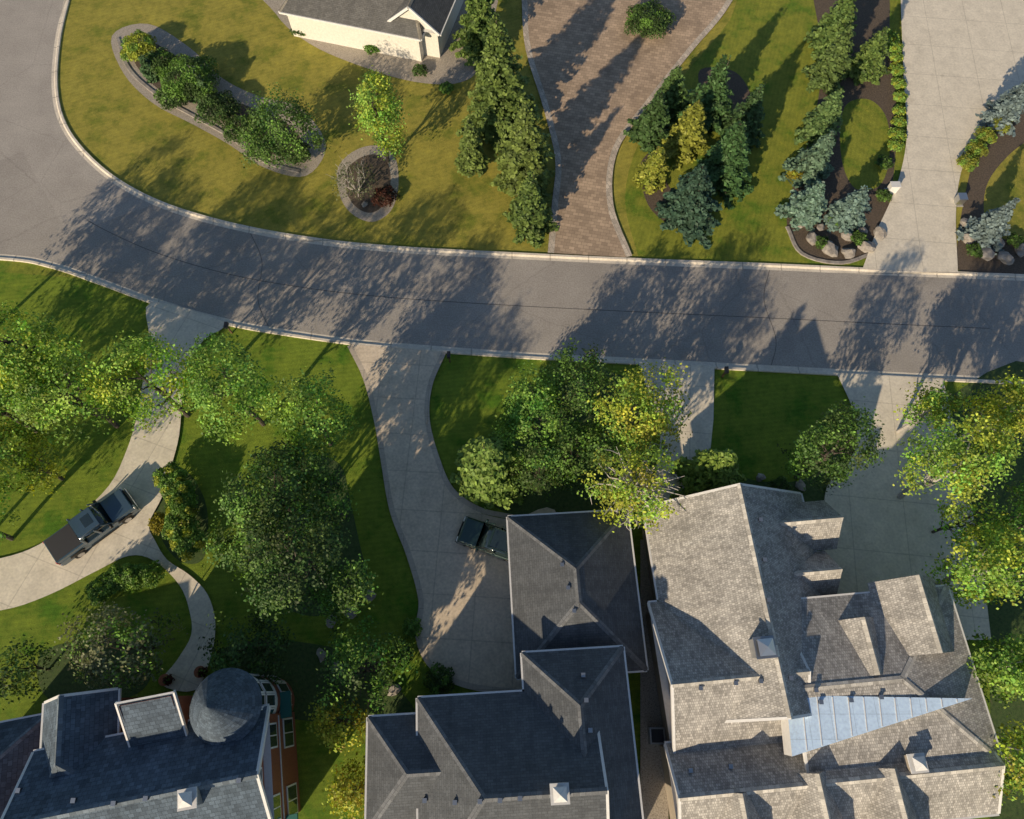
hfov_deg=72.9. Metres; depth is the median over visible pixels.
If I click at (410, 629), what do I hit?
shrub
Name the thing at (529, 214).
conifer
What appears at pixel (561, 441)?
tree
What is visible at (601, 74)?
drive pavers
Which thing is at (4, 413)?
tree
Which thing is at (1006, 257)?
boulder
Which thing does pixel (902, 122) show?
hedge
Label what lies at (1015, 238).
shrub
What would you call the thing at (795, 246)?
garden edging
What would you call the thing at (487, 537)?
parked car
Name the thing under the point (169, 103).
shrub
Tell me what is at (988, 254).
boulder
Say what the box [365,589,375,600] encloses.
boulder
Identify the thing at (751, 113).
conifer
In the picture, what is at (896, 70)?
hedge
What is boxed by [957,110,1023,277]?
bed
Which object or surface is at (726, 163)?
conifer
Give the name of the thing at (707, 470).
shrub
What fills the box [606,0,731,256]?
drive paver band
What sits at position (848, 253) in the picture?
boulder
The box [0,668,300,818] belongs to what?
house
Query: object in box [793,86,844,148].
conifer
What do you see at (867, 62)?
conifer
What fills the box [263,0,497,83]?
gravel bed top
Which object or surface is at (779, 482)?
shrub
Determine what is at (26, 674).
tree
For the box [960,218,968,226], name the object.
boulder
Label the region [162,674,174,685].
shrub
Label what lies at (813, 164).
conifer
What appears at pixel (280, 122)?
tree
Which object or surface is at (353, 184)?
shrub
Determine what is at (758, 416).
lawn
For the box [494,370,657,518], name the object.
bed trees
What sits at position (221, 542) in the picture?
tree
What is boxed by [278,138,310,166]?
shrub
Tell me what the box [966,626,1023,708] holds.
tree
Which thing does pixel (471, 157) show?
conifer
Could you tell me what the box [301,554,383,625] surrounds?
tree
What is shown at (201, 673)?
shrub
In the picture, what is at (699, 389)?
drive
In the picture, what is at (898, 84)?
hedge
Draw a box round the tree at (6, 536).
[0,479,23,543]
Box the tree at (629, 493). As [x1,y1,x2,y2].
[577,433,690,534]
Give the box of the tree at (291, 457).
[211,430,338,558]
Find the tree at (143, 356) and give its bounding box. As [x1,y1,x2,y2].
[78,322,214,437]
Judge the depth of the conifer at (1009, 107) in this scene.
57.93 m
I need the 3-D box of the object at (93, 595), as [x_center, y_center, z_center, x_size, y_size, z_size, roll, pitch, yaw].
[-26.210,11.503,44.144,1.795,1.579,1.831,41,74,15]
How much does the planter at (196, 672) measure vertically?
0.530 m
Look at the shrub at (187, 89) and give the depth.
59.16 m
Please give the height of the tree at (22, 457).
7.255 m
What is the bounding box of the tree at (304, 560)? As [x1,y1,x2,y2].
[235,501,351,623]
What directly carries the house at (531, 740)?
on the lawn at (758, 416)
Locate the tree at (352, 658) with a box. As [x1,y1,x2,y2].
[310,611,417,723]
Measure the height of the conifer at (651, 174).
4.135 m
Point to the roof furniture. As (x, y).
(761, 647)
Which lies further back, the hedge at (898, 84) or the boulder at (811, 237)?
the hedge at (898, 84)
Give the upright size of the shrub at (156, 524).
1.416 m
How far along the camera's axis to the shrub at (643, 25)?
62.15 m
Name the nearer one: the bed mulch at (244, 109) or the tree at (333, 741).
the tree at (333, 741)
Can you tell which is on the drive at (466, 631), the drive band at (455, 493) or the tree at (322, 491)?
the drive band at (455, 493)
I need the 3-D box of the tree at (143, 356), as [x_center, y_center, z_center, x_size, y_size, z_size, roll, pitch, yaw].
[-22.881,-1.545,45.022,7.193,9.701,6.715,0,68,0]
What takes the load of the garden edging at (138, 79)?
on the gravel bed at (172, 44)
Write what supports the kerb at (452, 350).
on the road asphalt
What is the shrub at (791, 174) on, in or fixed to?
on the lawn at (760, 42)
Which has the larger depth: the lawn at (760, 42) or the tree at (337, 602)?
the lawn at (760, 42)
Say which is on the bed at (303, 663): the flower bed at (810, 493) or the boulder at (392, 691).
the boulder at (392, 691)
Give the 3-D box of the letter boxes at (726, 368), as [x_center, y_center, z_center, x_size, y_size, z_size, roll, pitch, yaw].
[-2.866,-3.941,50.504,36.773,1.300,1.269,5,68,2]
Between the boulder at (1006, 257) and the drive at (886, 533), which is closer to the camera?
the drive at (886, 533)
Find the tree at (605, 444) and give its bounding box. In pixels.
[567,406,639,472]
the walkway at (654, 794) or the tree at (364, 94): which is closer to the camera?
the walkway at (654, 794)
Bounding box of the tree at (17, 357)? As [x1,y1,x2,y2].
[0,300,90,404]
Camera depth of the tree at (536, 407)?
44.10 m
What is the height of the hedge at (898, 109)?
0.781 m
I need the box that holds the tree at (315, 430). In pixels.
[254,361,359,469]
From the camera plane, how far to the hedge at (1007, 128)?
58.53 m
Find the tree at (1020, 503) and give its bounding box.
[989,475,1023,548]
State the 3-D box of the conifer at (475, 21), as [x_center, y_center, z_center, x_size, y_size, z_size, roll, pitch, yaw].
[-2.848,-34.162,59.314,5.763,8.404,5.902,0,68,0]
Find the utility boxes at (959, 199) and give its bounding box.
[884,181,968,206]
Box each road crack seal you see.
[250,233,267,324]
[764,270,775,364]
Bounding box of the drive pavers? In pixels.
[527,0,725,256]
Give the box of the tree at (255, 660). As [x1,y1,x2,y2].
[196,603,295,684]
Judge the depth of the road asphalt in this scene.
53.30 m
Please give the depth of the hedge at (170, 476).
46.09 m
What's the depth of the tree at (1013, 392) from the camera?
42.36 m
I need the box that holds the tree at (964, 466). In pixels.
[893,409,1023,505]
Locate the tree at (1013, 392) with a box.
[955,366,1023,454]
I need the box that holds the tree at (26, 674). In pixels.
[0,629,60,709]
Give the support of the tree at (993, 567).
on the lawn at (758, 416)
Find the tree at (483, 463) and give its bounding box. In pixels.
[449,432,530,509]
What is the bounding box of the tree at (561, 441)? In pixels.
[538,413,601,493]
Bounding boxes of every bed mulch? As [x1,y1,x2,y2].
[134,44,301,154]
[345,154,390,212]
[641,154,673,221]
[698,67,749,119]
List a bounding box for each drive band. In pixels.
[347,344,520,691]
[424,351,512,517]
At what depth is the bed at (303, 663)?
42.76 m
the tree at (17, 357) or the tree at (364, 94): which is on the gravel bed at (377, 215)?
the tree at (364, 94)
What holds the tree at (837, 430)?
on the lawn at (758, 416)
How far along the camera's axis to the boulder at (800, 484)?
47.24 m
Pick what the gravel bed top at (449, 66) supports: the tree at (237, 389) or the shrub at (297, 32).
the shrub at (297, 32)
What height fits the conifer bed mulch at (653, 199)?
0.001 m
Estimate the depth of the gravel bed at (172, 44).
60.71 m
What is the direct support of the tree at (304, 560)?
on the garden bed at (351, 550)
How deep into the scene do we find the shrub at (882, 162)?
57.36 m
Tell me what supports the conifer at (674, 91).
on the lawn at (760, 42)
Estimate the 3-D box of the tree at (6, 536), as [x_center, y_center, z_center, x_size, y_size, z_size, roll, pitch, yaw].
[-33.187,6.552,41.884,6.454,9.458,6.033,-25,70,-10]
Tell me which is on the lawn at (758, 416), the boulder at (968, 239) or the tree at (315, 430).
the tree at (315, 430)
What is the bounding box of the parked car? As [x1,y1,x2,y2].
[455,516,507,561]
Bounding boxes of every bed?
[37,640,150,698]
[111,24,325,176]
[156,465,207,563]
[213,640,415,722]
[258,456,367,615]
[337,145,398,221]
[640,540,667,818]
[734,453,848,501]
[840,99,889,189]
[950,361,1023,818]
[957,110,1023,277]
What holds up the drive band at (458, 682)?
on the drive at (466, 631)
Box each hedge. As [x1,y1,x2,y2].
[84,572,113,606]
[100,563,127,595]
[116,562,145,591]
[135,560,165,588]
[152,460,188,492]
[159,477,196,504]
[161,510,200,539]
[164,493,198,520]
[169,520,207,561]
[886,40,903,53]
[886,62,906,76]
[887,29,899,40]
[887,127,906,141]
[887,137,903,151]
[889,51,903,63]
[890,116,906,127]
[891,77,906,88]
[892,90,908,102]
[892,104,906,116]
[956,152,979,171]
[964,139,988,158]
[973,126,997,143]
[992,116,1012,132]
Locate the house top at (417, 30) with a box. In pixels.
[278,0,463,61]
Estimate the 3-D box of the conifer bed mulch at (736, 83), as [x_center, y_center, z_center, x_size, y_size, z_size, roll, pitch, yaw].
[18.734,-26.995,60.502,4.462,0.001,7.811,0,68,0]
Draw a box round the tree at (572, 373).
[535,337,616,421]
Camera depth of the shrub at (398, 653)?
42.54 m
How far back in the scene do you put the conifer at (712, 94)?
56.81 m
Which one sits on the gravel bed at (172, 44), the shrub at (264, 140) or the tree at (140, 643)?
the shrub at (264, 140)
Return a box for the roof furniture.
[15,517,928,811]
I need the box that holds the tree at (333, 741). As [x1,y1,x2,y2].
[304,695,371,752]
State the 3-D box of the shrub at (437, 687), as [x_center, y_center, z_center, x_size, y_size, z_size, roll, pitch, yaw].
[-4.485,16.506,42.288,2.077,1.274,2.233,0,68,0]
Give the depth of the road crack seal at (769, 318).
52.38 m
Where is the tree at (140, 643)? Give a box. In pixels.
[52,599,187,695]
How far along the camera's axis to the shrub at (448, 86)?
60.34 m
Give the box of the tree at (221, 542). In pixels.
[194,494,293,584]
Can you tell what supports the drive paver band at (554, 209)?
on the drive pavers
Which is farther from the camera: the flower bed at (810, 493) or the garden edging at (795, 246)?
the garden edging at (795, 246)
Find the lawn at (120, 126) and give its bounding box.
[58,0,1023,271]
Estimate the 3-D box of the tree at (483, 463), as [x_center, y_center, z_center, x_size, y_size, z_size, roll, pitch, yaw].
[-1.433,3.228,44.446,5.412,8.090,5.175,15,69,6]
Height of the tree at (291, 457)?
9.640 m
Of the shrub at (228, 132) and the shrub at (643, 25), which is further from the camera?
the shrub at (643, 25)
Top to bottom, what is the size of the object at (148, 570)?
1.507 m
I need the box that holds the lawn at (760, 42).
[625,0,906,266]
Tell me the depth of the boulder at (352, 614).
44.08 m
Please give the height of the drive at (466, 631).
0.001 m
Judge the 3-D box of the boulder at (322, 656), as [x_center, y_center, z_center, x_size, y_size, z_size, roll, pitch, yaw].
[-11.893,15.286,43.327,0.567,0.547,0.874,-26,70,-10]
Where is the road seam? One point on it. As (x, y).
(531, 306)
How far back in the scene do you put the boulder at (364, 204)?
56.14 m
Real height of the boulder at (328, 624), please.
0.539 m
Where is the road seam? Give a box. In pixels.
[89,221,989,328]
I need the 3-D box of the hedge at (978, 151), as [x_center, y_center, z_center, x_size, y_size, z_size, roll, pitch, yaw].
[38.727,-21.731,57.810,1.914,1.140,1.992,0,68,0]
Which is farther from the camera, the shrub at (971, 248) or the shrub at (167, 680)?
the shrub at (971, 248)
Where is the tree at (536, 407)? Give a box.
[491,360,565,457]
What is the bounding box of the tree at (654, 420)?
[587,357,692,462]
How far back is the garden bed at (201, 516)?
46.61 m
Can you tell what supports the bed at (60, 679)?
on the lawn at (758, 416)
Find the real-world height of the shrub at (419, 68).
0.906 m
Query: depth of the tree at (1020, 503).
41.73 m
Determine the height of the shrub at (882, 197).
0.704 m
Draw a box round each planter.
[158,674,168,685]
[194,666,205,677]
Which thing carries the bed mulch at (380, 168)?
on the gravel bed at (377, 215)
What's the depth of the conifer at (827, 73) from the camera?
59.27 m
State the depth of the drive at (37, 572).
45.89 m
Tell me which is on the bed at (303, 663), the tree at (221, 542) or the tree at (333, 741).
the tree at (333, 741)
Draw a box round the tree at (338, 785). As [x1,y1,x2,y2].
[322,751,365,818]
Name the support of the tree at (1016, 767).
on the lawn at (758, 416)
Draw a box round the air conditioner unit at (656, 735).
[647,727,665,743]
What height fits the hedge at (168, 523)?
1.989 m
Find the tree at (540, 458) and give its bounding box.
[507,438,569,501]
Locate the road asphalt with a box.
[0,0,1023,375]
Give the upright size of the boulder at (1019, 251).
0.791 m
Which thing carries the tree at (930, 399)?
on the lawn at (758, 416)
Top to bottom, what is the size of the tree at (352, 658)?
6.452 m
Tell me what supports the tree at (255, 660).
on the bed at (303, 663)
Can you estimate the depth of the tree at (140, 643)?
38.32 m
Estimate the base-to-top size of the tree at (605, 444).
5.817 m
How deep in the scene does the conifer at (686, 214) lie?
53.71 m
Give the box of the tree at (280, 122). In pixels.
[233,77,331,171]
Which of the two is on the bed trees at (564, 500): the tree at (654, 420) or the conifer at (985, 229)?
the tree at (654, 420)
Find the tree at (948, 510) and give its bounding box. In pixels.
[931,486,1009,552]
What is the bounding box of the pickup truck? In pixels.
[43,487,140,565]
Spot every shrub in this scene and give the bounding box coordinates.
[120,29,156,59]
[120,44,141,61]
[145,47,177,76]
[147,511,165,535]
[153,82,187,110]
[159,53,220,100]
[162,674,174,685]
[194,90,243,126]
[198,666,208,677]
[222,114,256,143]
[247,136,276,160]
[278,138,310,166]
[289,28,304,35]
[330,153,377,200]
[363,45,379,54]
[371,184,399,206]
[386,639,413,669]
[402,618,422,638]
[412,63,427,76]
[422,662,454,694]
[438,81,453,94]
[624,0,676,38]
[669,448,746,498]
[767,475,793,490]
[785,164,803,179]
[815,236,828,249]
[850,230,867,245]
[874,154,893,169]
[875,188,891,201]
[965,242,982,258]
[1006,231,1023,248]
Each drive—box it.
[0,302,223,691]
[352,344,555,688]
[638,362,713,502]
[824,373,990,639]
[863,0,1023,271]
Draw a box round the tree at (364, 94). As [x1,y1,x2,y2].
[346,65,411,162]
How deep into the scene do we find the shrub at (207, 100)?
58.41 m
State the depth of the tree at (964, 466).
39.45 m
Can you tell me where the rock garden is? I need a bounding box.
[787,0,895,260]
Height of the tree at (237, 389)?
9.945 m
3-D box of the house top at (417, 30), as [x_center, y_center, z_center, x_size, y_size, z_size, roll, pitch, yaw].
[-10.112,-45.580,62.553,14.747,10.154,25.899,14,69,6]
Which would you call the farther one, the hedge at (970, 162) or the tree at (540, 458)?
the hedge at (970, 162)
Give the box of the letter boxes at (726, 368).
[223,322,728,377]
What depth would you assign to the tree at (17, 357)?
42.43 m
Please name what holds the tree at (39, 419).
on the lawn at (758, 416)
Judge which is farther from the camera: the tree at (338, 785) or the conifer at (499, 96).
the conifer at (499, 96)
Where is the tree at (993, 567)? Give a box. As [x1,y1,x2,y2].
[915,518,1023,609]
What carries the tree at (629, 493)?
on the bed trees at (564, 500)
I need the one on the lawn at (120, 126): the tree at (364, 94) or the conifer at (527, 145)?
the conifer at (527, 145)
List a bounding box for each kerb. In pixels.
[0,254,1021,383]
[51,0,1023,280]
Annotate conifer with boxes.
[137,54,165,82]
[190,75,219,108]
[448,0,510,71]
[453,118,490,177]
[455,13,543,157]
[489,102,555,203]
[502,170,559,249]
[623,90,673,154]
[631,146,668,194]
[648,65,688,122]
[654,163,722,249]
[659,100,708,170]
[678,53,733,137]
[695,120,753,209]
[719,83,765,153]
[774,181,827,231]
[778,129,835,190]
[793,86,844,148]
[801,24,854,95]
[802,0,857,59]
[822,185,871,237]
[844,26,890,85]
[954,198,1020,254]
[975,82,1023,136]
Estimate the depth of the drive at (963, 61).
60.31 m
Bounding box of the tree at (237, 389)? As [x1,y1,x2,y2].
[175,331,284,445]
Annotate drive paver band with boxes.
[522,0,561,252]
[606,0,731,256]
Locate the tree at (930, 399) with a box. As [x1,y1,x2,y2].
[893,380,976,438]
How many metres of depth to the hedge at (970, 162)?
56.97 m
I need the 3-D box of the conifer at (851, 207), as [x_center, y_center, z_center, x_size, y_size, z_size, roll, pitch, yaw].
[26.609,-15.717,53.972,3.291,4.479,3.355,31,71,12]
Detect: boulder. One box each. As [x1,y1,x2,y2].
[316,648,325,662]
[326,615,336,628]
[343,606,357,618]
[361,201,367,207]
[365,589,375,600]
[387,684,401,695]
[756,473,765,481]
[795,479,805,490]
[806,231,817,245]
[816,223,824,230]
[821,240,837,256]
[841,231,851,240]
[841,248,855,258]
[857,241,875,252]
[858,227,867,232]
[873,226,886,239]
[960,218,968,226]
[963,233,976,243]
[979,246,994,260]
[996,251,1014,264]
[1015,243,1023,256]
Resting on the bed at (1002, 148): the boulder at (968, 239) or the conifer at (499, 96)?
the boulder at (968, 239)
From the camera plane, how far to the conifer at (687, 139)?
56.69 m
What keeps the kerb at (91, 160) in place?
on the lawn at (120, 126)
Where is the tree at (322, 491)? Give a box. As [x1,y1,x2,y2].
[291,467,359,534]
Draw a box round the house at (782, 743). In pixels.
[641,483,1004,818]
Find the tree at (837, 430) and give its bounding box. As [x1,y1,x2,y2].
[774,396,888,495]
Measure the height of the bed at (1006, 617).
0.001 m
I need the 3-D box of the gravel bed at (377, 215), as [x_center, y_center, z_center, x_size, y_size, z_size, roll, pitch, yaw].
[-11.946,-18.714,57.156,5.177,0.001,7.846,0,68,0]
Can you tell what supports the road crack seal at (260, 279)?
on the road asphalt
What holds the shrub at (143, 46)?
on the gravel bed at (172, 44)
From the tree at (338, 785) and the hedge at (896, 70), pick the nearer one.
the tree at (338, 785)
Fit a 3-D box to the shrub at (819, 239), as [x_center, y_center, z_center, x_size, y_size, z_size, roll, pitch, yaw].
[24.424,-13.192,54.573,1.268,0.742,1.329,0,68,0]
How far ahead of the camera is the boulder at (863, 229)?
55.05 m
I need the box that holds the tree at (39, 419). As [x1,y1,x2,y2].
[1,331,126,445]
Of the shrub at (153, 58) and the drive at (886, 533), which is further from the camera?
the shrub at (153, 58)
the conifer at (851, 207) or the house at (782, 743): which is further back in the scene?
the conifer at (851, 207)
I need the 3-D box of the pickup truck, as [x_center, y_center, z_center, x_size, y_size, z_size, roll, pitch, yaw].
[-27.598,7.618,45.526,5.729,1.872,2.362,-39,73,-14]
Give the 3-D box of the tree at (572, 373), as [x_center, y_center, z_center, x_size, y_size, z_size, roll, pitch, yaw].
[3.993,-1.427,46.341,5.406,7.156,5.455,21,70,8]
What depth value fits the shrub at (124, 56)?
61.44 m
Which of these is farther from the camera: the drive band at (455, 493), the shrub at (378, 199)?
the shrub at (378, 199)
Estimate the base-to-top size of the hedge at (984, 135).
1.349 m
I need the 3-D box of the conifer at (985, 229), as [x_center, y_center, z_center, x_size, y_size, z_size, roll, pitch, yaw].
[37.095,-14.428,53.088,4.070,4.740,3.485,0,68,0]
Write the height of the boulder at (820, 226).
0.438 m
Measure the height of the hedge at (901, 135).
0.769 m
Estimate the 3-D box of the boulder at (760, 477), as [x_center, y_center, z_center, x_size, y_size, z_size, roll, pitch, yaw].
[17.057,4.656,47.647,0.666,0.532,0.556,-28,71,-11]
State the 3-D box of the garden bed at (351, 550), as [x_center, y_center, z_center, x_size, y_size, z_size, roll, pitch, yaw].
[-13.751,8.383,46.208,6.744,0.001,11.047,-16,69,-6]
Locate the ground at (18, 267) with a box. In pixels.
[0,260,81,278]
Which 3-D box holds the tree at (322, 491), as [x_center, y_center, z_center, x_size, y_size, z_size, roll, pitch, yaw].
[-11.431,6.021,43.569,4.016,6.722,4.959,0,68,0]
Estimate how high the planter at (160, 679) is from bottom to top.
0.530 m
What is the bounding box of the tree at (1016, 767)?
[988,714,1023,805]
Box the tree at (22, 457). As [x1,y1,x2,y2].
[0,414,66,500]
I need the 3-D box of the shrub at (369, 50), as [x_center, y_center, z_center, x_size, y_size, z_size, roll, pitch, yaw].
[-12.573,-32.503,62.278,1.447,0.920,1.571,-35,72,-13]
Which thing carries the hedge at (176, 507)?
on the garden bed at (201, 516)
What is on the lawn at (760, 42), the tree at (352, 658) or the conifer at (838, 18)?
the conifer at (838, 18)
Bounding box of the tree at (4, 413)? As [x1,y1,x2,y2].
[0,365,38,432]
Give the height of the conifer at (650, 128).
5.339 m
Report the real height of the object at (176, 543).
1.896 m
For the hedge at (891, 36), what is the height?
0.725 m
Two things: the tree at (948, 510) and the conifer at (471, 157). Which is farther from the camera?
the conifer at (471, 157)
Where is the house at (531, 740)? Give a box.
[364,509,648,818]
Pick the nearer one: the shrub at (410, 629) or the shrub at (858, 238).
the shrub at (410, 629)
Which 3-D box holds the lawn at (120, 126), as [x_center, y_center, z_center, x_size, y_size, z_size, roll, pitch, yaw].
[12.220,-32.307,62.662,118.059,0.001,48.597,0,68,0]
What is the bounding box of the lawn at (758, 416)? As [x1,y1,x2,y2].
[0,272,989,818]
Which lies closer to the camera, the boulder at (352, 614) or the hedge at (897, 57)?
the boulder at (352, 614)

